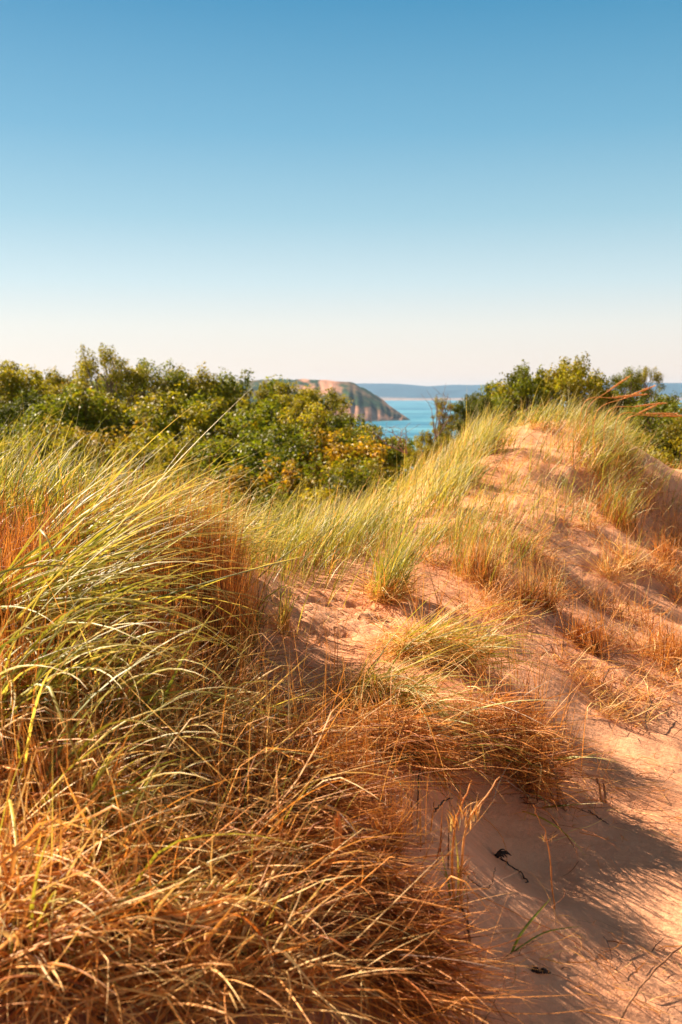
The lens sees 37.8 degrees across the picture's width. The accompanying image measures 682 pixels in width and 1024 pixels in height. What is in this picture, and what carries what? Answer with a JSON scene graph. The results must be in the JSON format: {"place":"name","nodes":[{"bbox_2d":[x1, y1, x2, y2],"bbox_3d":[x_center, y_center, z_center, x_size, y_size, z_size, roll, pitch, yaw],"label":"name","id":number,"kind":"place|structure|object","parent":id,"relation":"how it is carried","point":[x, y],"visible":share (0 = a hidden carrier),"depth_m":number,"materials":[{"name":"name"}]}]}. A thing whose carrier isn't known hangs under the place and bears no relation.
{"place":"outdoors","nodes":[
{"label":"outdoors","id":0,"kind":"place"},
{"bbox_2d":[0,378,409,421],"bbox_3d":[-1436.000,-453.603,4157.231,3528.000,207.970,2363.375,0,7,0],"label":"headland hill","id":1,"kind":"structure","parent":0,"point":[366,403],"depth_m":4086.85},
{"bbox_2d":[0,421,681,1023],"bbox_3d":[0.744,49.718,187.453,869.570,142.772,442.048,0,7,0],"label":"sand dune","id":2,"kind":"structure","parent":0,"point":[644,879],"depth_m":2.37,"materials":[{"name":"sand"}]},
{"bbox_2d":[0,422,59,475],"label":"shrub","id":3,"kind":"object","parent":2,"relation":"on","point":[24,431],"visible":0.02,"depth_m":25.72,"materials":[{"name":"green plant"}]},
{"bbox_2d":[0,360,68,432],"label":"tree","id":4,"kind":"object","parent":2,"relation":"on","point":[10,384],"visible":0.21,"depth_m":38.68,"materials":[{"name":"green plant"}]},
{"bbox_2d":[0,366,90,431],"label":"tree","id":5,"kind":"object","parent":2,"relation":"on","point":[56,377],"visible":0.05,"depth_m":42.83,"materials":[{"name":"green plant"}]},
{"bbox_2d":[0,385,95,461],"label":"tree","id":6,"kind":"object","parent":2,"relation":"on","point":[19,404],"visible":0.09,"depth_m":32.12,"materials":[{"name":"green plant"}]},
{"bbox_2d":[0,454,99,503],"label":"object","id":7,"kind":"object","parent":2,"relation":"on","point":[23,475],"depth_m":19.00,"materials":[{"name":"green plant"}]},
{"bbox_2d":[0,421,125,483],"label":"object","id":8,"kind":"object","parent":2,"relation":"on","point":[57,443],"visible":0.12,"depth_m":24.62,"materials":[{"name":"green plant"}]},
{"bbox_2d":[5,379,146,449],"bbox_3d":[-8.490,1.218,32.398,5.998,11.011,6.057,1,7,9],"label":"tree","id":9,"kind":"object","parent":2,"relation":"on","point":[67,411],"visible":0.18,"depth_m":30.77,"materials":[{"name":"green plant"}]},
{"bbox_2d":[0,460,157,511],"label":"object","id":10,"kind":"object","parent":2,"relation":"on","point":[70,467],"depth_m":19.07,"materials":[{"name":"green plant"}]},
{"bbox_2d":[51,368,117,399],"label":"tree","id":11,"kind":"object","parent":2,"relation":"on","point":[99,378],"visible":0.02,"depth_m":42.50,"materials":[{"name":"green plant"}]},
{"bbox_2d":[40,414,158,481],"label":"tree","id":12,"kind":"object","parent":2,"relation":"on","point":[126,437],"visible":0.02,"depth_m":25.60,"materials":[{"name":"green plant"}]},
{"bbox_2d":[68,342,156,430],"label":"tree","id":13,"kind":"object","parent":2,"relation":"on","point":[119,376],"visible":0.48,"depth_m":37.46,"materials":[{"name":"green plant"}]},
{"bbox_2d":[46,380,192,464],"bbox_3d":[-7.358,2.622,32.143,6.829,13.654,7.700,0,7,1],"label":"tree","id":14,"kind":"object","parent":2,"relation":"on","point":[169,403],"visible":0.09,"depth_m":30.79,"materials":[{"name":"green plant"}]},
{"bbox_2d":[88,459,169,505],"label":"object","id":15,"kind":"object","parent":2,"relation":"on","point":[109,473],"depth_m":19.47,"materials":[{"name":"green plant"}]},
{"bbox_2d":[0,563,259,806],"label":"grass tussock","id":16,"kind":"object","parent":2,"relation":"on","point":[39,678],"depth_m":1.79,"materials":[{"name":"plant"}]},
{"bbox_2d":[0,642,266,963],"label":"grass tussock","id":17,"kind":"object","parent":2,"relation":"on","point":[98,778],"depth_m":1.60,"materials":[{"name":"plant"}]},
{"bbox_2d":[0,761,272,1023],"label":"grass tussock","id":18,"kind":"object","parent":2,"relation":"on","point":[32,927],"depth_m":1.28,"materials":[{"name":"plant"}]},
{"bbox_2d":[18,550,257,770],"bbox_3d":[-0.351,0.299,1.918,0.608,0.391,0.659,-4,8,-31],"label":"grass tussock","id":19,"kind":"object","parent":2,"relation":"on","point":[94,673],"depth_m":1.93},
{"bbox_2d":[72,423,208,483],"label":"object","id":20,"kind":"object","parent":2,"relation":"on","point":[152,445],"visible":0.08,"depth_m":24.12,"materials":[{"name":"green plant"}]},
{"bbox_2d":[90,357,196,427],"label":"tree","id":21,"kind":"object","parent":2,"relation":"on","point":[175,379],"visible":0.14,"depth_m":39.45,"materials":[{"name":"green plant"}]},
{"bbox_2d":[75,422,241,484],"bbox_3d":[-4.163,1.757,26.725,5.472,8.383,5.444,1,7,10],"label":"tree","id":22,"kind":"object","parent":2,"relation":"on","point":[191,436],"visible":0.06,"depth_m":25.24,"materials":[{"name":"green plant"}]},
{"bbox_2d":[76,459,243,519],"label":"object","id":23,"kind":"object","parent":2,"relation":"on","point":[163,471],"visible":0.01,"depth_m":19.08,"materials":[{"name":"green plant"}]},
{"bbox_2d":[100,389,230,454],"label":"tree","id":24,"kind":"object","parent":2,"relation":"on","point":[160,423],"visible":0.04,"depth_m":31.44,"materials":[{"name":"green plant"}]},
{"bbox_2d":[56,432,315,606],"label":"grass tussock","id":25,"kind":"object","parent":2,"relation":"on","point":[185,502],"depth_m":2.74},
{"bbox_2d":[113,361,260,425],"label":"tree","id":26,"kind":"object","parent":2,"relation":"on","point":[193,387],"visible":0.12,"depth_m":39.64,"materials":[{"name":"green plant"}]},
{"bbox_2d":[157,397,257,466],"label":"tree","id":27,"kind":"object","parent":2,"relation":"on","point":[196,416],"visible":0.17,"depth_m":30.87,"materials":[{"name":"green plant"}]},
{"bbox_2d":[105,598,338,804],"bbox_3d":[-0.261,0.367,2.025,0.526,0.363,0.505,0,7,0],"label":"grass tussock","id":28,"kind":"object","parent":2,"relation":"on","point":[218,706],"depth_m":2.06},
{"bbox_2d":[119,431,337,694],"bbox_3d":[-0.334,0.120,2.665,0.664,0.694,0.567,6,9,41],"label":"grass tussock","id":29,"kind":"object","parent":2,"relation":"on","point":[229,584],"depth_m":2.59,"materials":[{"name":"plant"}]},
{"bbox_2d":[186,381,270,418],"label":"tree","id":30,"kind":"object","parent":2,"relation":"on","point":[249,394],"depth_m":43.94,"materials":[{"name":"green plant"}]},
{"bbox_2d":[156,458,306,538],"bbox_3d":[-2.353,2.308,19.412,5.108,6.721,4.324,4,8,33],"label":"tree","id":31,"kind":"object","parent":2,"relation":"on","point":[185,477],"visible":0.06,"depth_m":18.52,"materials":[{"name":"green plant"}]},
{"bbox_2d":[0,854,468,923],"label":"runner stem","id":32,"kind":"object","parent":2,"relation":"on","point":[180,861],"visible":0.64,"depth_m":1.51,"materials":[{"name":"brown plant"}]},
{"bbox_2d":[185,419,290,510],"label":"tree","id":33,"kind":"object","parent":2,"relation":"on","point":[222,448],"visible":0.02,"depth_m":24.12,"materials":[{"name":"green plant"}]},
{"bbox_2d":[198,391,287,463],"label":"tree","id":34,"kind":"object","parent":2,"relation":"on","point":[265,412],"visible":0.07,"depth_m":30.41,"materials":[{"name":"green plant"}]},
{"bbox_2d":[209,367,290,427],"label":"tree","id":35,"kind":"object","parent":2,"relation":"on","point":[231,382],"visible":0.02,"depth_m":41.44,"materials":[{"name":"green plant"}]},
{"bbox_2d":[202,453,323,544],"bbox_3d":[-1.399,1.958,19.845,4.058,6.307,4.794,3,8,26],"label":"tree","id":36,"kind":"object","parent":2,"relation":"on","point":[286,472],"visible":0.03,"depth_m":18.95,"materials":[{"name":"green plant"}]},
{"bbox_2d":[240,539,293,659],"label":"grass tuft","id":37,"kind":"object","parent":2,"relation":"on","point":[258,617],"visible":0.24,"depth_m":2.85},
{"bbox_2d":[201,474,343,591],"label":"grass tussock","id":38,"kind":"object","parent":2,"relation":"on","point":[255,539],"depth_m":3.02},
{"bbox_2d":[232,380,332,421],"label":"tree","id":39,"kind":"object","parent":2,"relation":"on","point":[284,399],"visible":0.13,"depth_m":40.36,"materials":[{"name":"green plant"}]},
{"bbox_2d":[261,564,310,643],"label":"grass tuft","id":40,"kind":"object","parent":2,"relation":"on","point":[281,620],"visible":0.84,"depth_m":3.01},
{"bbox_2d":[224,417,380,490],"bbox_3d":[-1.052,2.056,25.158,5.754,8.817,5.726,-1,7,-5],"label":"tree","id":41,"kind":"object","parent":2,"relation":"on","point":[292,449],"visible":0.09,"depth_m":24.08,"materials":[{"name":"green plant"}]},
{"bbox_2d":[225,398,382,463],"bbox_3d":[-1.759,0.943,32.447,6.038,9.250,6.008,-4,8,-28],"label":"tree","id":42,"kind":"object","parent":2,"relation":"on","point":[315,416],"visible":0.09,"depth_m":31.21,"materials":[{"name":"green plant"}]},
{"bbox_2d":[0,444,609,1023],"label":"dry grass litter","id":43,"kind":"object","parent":2,"relation":"on","point":[288,734],"visible":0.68,"depth_m":1.57,"materials":[{"name":"plant"}]},
{"bbox_2d":[0,398,384,716],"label":"grass tussock","id":44,"kind":"object","parent":43,"relation":"on","point":[86,569],"depth_m":2.08,"materials":[{"name":"plant"}]},
{"bbox_2d":[144,874,258,978],"bbox_3d":[-0.183,0.574,1.409,0.140,0.087,0.158,-7,9,-44],"label":"straw bundle","id":45,"kind":"object","parent":43,"relation":"on","point":[209,914],"visible":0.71,"depth_m":1.40,"materials":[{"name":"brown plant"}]},
{"bbox_2d":[167,630,303,696],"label":"runner stem","id":46,"kind":"object","parent":43,"relation":"on","point":[237,666],"visible":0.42,"depth_m":2.43,"materials":[{"name":"brown plant"}]},
{"bbox_2d":[292,811,341,895],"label":"curved frond","id":47,"kind":"object","parent":43,"relation":"on","point":[337,823],"visible":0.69,"depth_m":1.63,"materials":[{"name":"brown plant"}]},
{"bbox_2d":[243,453,394,543],"bbox_3d":[-0.464,1.994,19.378,4.794,6.307,4.058,2,7,18],"label":"tree","id":48,"kind":"object","parent":2,"relation":"on","point":[330,483],"visible":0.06,"depth_m":18.56,"materials":[{"name":"green plant"}]},
{"bbox_2d":[285,386,359,436],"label":"tree","id":49,"kind":"object","parent":2,"relation":"on","point":[331,398],"visible":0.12,"depth_m":39.27,"materials":[{"name":"green plant"}]},
{"bbox_2d":[258,424,404,486],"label":"tree","id":50,"kind":"object","parent":2,"relation":"on","point":[332,451],"visible":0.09,"depth_m":24.38,"materials":[{"name":"green plant"}]},
{"bbox_2d":[290,413,397,451],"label":"tree","id":51,"kind":"object","parent":2,"relation":"on","point":[333,425],"visible":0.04,"depth_m":30.74,"materials":[{"name":"green plant"}]},
{"bbox_2d":[285,451,405,529],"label":"tree","id":52,"kind":"object","parent":2,"relation":"on","point":[343,463],"visible":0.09,"depth_m":19.07,"materials":[{"name":"green plant"}]},
{"bbox_2d":[204,748,490,961],"bbox_3d":[0.015,0.554,1.655,0.521,0.289,0.593,0,7,0],"label":"grass tussock","id":53,"kind":"object","parent":2,"relation":"on","point":[332,869],"depth_m":1.64,"materials":[{"name":"plant"}]},
{"bbox_2d":[298,430,422,483],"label":"tree","id":54,"kind":"object","parent":2,"relation":"on","point":[394,460],"visible":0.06,"depth_m":24.83,"materials":[{"name":"green plant"}]},
{"bbox_2d":[320,422,414,473],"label":"tree","id":55,"kind":"object","parent":2,"relation":"on","point":[379,430],"visible":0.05,"depth_m":29.85,"materials":[{"name":"green plant"}]},
{"bbox_2d":[369,416,416,454],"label":"bare shrub","id":56,"kind":"object","parent":2,"relation":"on","point":[405,434],"visible":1,"depth_m":12.96,"materials":[{"name":"brown plant"}]},
{"bbox_2d":[347,781,440,868],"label":"grass tussock","id":57,"kind":"object","parent":2,"relation":"on","point":[397,832],"depth_m":1.79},
{"bbox_2d":[329,469,466,612],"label":"grass tussock","id":58,"kind":"object","parent":2,"relation":"on","point":[388,590],"depth_m":3.50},
{"bbox_2d":[352,741,451,813],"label":"runner stem","id":59,"kind":"object","parent":2,"relation":"on","point":[419,752],"visible":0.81,"depth_m":2.09,"materials":[{"name":"brown plant"}]},
{"bbox_2d":[269,646,542,832],"bbox_3d":[0.117,0.517,2.173,0.644,0.388,0.538,0,7,0],"label":"grass tussock","id":60,"kind":"object","parent":2,"relation":"on","point":[411,721],"depth_m":2.18,"materials":[{"name":"plant"}]},
{"bbox_2d":[275,764,541,1021],"bbox_3d":[0.090,0.619,1.630,0.464,0.324,0.548,0,7,0],"label":"grass tussock","id":61,"kind":"object","parent":2,"relation":"on","point":[426,923],"depth_m":1.62,"materials":[{"name":"plant"}]},
{"bbox_2d":[380,788,455,811],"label":"runner stem","id":62,"kind":"object","parent":2,"relation":"on","point":[420,788],"visible":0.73,"depth_m":2.04,"materials":[{"name":"brown plant"}]},
{"bbox_2d":[413,728,428,803],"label":"twig","id":63,"kind":"object","parent":2,"relation":"on","point":[419,777],"visible":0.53,"depth_m":2.10,"materials":[{"name":"brown plant"}]},
{"bbox_2d":[285,614,564,781],"bbox_3d":[0.168,0.457,2.434,0.682,0.359,0.780,0,7,0],"label":"grass tussock","id":64,"kind":"object","parent":2,"relation":"on","point":[416,684],"depth_m":2.44,"materials":[{"name":"plant"}]},
{"bbox_2d":[401,429,457,475],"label":"tree","id":65,"kind":"object","parent":2,"relation":"on","point":[427,438],"visible":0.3,"depth_m":15.39,"materials":[{"name":"green plant"}]},
{"bbox_2d":[421,385,451,440],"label":"bare shrub","id":66,"kind":"object","parent":2,"relation":"on","point":[435,433],"visible":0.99,"depth_m":14.91,"materials":[{"name":"brown plant"}]},
{"bbox_2d":[430,396,461,461],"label":"tree","id":67,"kind":"object","parent":2,"relation":"on","point":[442,418],"visible":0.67,"depth_m":15.88,"materials":[{"name":"green plant"}]},
{"bbox_2d":[415,776,499,916],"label":"dead grass stem","id":68,"kind":"object","parent":2,"relation":"on","point":[454,826],"visible":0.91,"depth_m":1.73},
{"bbox_2d":[343,583,575,694],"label":"grass tussock","id":69,"kind":"object","parent":2,"relation":"on","point":[431,641],"depth_m":2.88,"materials":[{"name":"plant"}]},
{"bbox_2d":[453,900,476,942],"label":"twig","id":70,"kind":"object","parent":2,"relation":"on","point":[467,922],"visible":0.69,"depth_m":1.68,"materials":[{"name":"brown plant"}]},
{"bbox_2d":[251,404,681,1023],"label":"dead straw","id":71,"kind":"object","parent":2,"relation":"on","point":[621,616],"visible":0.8,"depth_m":3.60,"materials":[{"name":"brown plant"}]},
{"bbox_2d":[445,391,500,443],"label":"tree","id":72,"kind":"object","parent":2,"relation":"on","point":[459,410],"visible":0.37,"depth_m":16.80,"materials":[{"name":"green plant"}]},
{"bbox_2d":[437,507,534,597],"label":"grass tussock","id":73,"kind":"object","parent":2,"relation":"on","point":[486,562],"depth_m":3.90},
{"bbox_2d":[455,379,529,447],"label":"tree","id":74,"kind":"object","parent":2,"relation":"on","point":[478,394],"visible":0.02,"depth_m":19.22,"materials":[{"name":"green plant"}]},
{"bbox_2d":[438,398,547,473],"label":"grass tussock","id":75,"kind":"object","parent":2,"relation":"on","point":[498,441],"depth_m":6.49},
{"bbox_2d":[377,649,630,856],"bbox_3d":[0.448,0.533,2.473,0.656,0.387,0.597,5,8,36],"label":"grass tussock","id":76,"kind":"object","parent":2,"relation":"on","point":[531,746],"depth_m":2.42,"materials":[{"name":"plant"}]},
{"bbox_2d":[494,849,528,882],"bbox_3d":[0.374,0.758,2.141,0.090,0.051,0.043,7,9,44],"label":"seed husk","id":77,"kind":"object","parent":2,"relation":"on","point":[499,853],"visible":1,"depth_m":2.15,"materials":[{"name":"black plant"}]},
{"bbox_2d":[499,936,542,960],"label":"twig","id":78,"kind":"object","parent":2,"relation":"on","point":[519,949],"visible":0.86,"depth_m":1.74,"materials":[{"name":"brown wood"}]},
{"bbox_2d":[477,359,571,425],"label":"tree","id":79,"kind":"object","parent":2,"relation":"on","point":[525,385],"visible":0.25,"depth_m":18.41,"materials":[{"name":"green plant"}]},
{"bbox_2d":[506,389,572,434],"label":"grass tussock","id":80,"kind":"object","parent":2,"relation":"on","point":[533,425],"depth_m":7.36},
{"bbox_2d":[463,887,617,980],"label":"runner stem","id":81,"kind":"object","parent":2,"relation":"on","point":[539,924],"visible":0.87,"depth_m":1.84,"materials":[{"name":"brown plant"}]},
{"bbox_2d":[531,965,550,973],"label":"twig","id":82,"kind":"object","parent":2,"relation":"on","point":[536,970],"visible":0.98,"depth_m":1.73,"materials":[{"name":"black plant"}]},
{"bbox_2d":[533,805,554,908],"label":"dead grass stem","id":83,"kind":"object","parent":2,"relation":"on","point":[545,832],"visible":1,"depth_m":1.95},
{"bbox_2d":[511,898,579,952],"bbox_3d":[0.358,0.724,1.739,0.126,0.095,0.022,0,7,0],"label":"grass sprout","id":84,"kind":"object","parent":2,"relation":"on","point":[524,929],"depth_m":1.74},
{"bbox_2d":[495,539,602,623],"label":"grass tussock","id":85,"kind":"object","parent":2,"relation":"on","point":[544,592],"depth_m":3.89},
{"bbox_2d":[488,351,616,423],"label":"tree","id":86,"kind":"object","parent":2,"relation":"on","point":[562,378],"visible":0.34,"depth_m":18.34,"materials":[{"name":"green plant"}]},
{"bbox_2d":[548,749,560,804],"bbox_3d":[0.512,0.636,2.387,0.034,0.136,0.013,3,7,24],"label":"stalk stump","id":87,"kind":"object","parent":2,"relation":"on","point":[558,803],"visible":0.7,"depth_m":2.38,"materials":[{"name":"plant"}]},
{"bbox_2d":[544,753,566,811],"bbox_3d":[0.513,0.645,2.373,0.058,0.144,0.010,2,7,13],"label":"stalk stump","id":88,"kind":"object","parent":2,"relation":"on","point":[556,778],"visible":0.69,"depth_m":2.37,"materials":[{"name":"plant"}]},
{"bbox_2d":[538,588,657,661],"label":"grass tussock","id":89,"kind":"object","parent":2,"relation":"on","point":[585,640],"depth_m":3.64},
{"bbox_2d":[572,384,642,434],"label":"tree","id":90,"kind":"object","parent":2,"relation":"on","point":[600,402],"visible":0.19,"depth_m":18.16,"materials":[{"name":"green plant"}]},
{"bbox_2d":[585,374,630,439],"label":"seed head stem","id":91,"kind":"object","parent":2,"relation":"on","point":[613,387],"visible":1,"depth_m":6.85,"materials":[{"name":"brown plant"}]},
{"bbox_2d":[546,395,679,505],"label":"grass tussock","id":92,"kind":"object","parent":2,"relation":"on","point":[600,457],"depth_m":6.70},
{"bbox_2d":[579,393,646,471],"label":"seed head stem","id":93,"kind":"object","parent":2,"relation":"on","point":[631,395],"visible":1,"depth_m":6.26,"materials":[{"name":"brown plant"}]},
{"bbox_2d":[591,365,644,421],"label":"tree","id":94,"kind":"object","parent":2,"relation":"on","point":[624,385],"visible":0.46,"depth_m":17.77,"materials":[{"name":"green plant"}]},
{"bbox_2d":[575,676,660,728],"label":"grass tussock","id":95,"kind":"object","parent":2,"relation":"on","point":[609,714],"depth_m":3.11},
{"bbox_2d":[569,512,674,594],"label":"grass tussock","id":96,"kind":"object","parent":2,"relation":"on","point":[628,564],"depth_m":4.77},
{"bbox_2d":[575,459,673,548],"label":"grass tussock","id":97,"kind":"object","parent":2,"relation":"on","point":[608,505],"depth_m":5.75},
{"bbox_2d":[593,385,655,461],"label":"seed head stem","id":98,"kind":"object","parent":2,"relation":"on","point":[644,389],"visible":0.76,"depth_m":6.38,"materials":[{"name":"brown plant"}]},
{"bbox_2d":[604,402,666,452],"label":"seed head stem","id":99,"kind":"object","parent":2,"relation":"on","point":[650,404],"visible":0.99,"depth_m":6.50,"materials":[{"name":"brown plant"}]},
{"bbox_2d":[606,399,681,468],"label":"tree","id":100,"kind":"object","parent":2,"relation":"on","point":[653,429],"visible":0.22,"depth_m":14.26,"materials":[{"name":"green plant"}]},
{"bbox_2d":[614,412,677,469],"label":"seed head stem","id":101,"kind":"object","parent":2,"relation":"on","point":[661,413],"visible":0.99,"depth_m":6.63,"materials":[{"name":"brown plant"}]},
{"bbox_2d":[624,365,669,428],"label":"tree","id":102,"kind":"object","parent":2,"relation":"on","point":[657,379],"visible":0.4,"depth_m":18.00,"materials":[{"name":"green plant"}]},
{"bbox_2d":[618,946,681,1023],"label":"twig","id":103,"kind":"object","parent":2,"relation":"on","point":[641,985],"visible":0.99,"depth_m":1.75,"materials":[{"name":"brown wood"}]},
{"bbox_2d":[619,591,681,672],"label":"grass tussock","id":104,"kind":"object","parent":2,"relation":"on","point":[672,637],"depth_m":3.85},
{"bbox_2d":[623,414,681,451],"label":"seed head stem","id":105,"kind":"object","parent":2,"relation":"on","point":[663,415],"visible":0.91,"depth_m":6.75,"materials":[{"name":"brown plant"}]},
{"bbox_2d":[624,387,681,442],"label":"tree","id":106,"kind":"object","parent":2,"relation":"on","point":[666,400],"visible":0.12,"depth_m":14.91,"materials":[{"name":"green plant"}]},
{"bbox_2d":[627,408,681,468],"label":"tree","id":107,"kind":"object","parent":2,"relation":"on","point":[675,436],"visible":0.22,"depth_m":13.65,"materials":[{"name":"green plant"}]},
{"bbox_2d":[640,510,681,570],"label":"grass tussock","id":108,"kind":"object","parent":2,"relation":"on","point":[667,550],"depth_m":5.37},
{"bbox_2d":[0,382,681,1021],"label":"dune grass","id":109,"kind":"structure","parent":0,"point":[448,476],"depth_m":3.86,"materials":[{"name":"plant"}]},
{"bbox_2d":[0,0,681,385],"label":"sky","id":110,"kind":"structure","parent":0,"point":[410,192],"materials":[{"name":"blue"}]},
{"bbox_2d":[12,400,681,470],"bbox_3d":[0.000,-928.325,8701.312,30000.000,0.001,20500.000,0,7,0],"label":"lake water","id":111,"kind":"structure","parent":0,"point":[418,413],"depth_m":4040.04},
{"bbox_2d":[355,382,681,400],"bbox_3d":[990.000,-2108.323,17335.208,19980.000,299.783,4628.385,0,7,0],"label":"shore hills","id":112,"kind":"structure","parent":0,"point":[394,392],"depth_m":15963.34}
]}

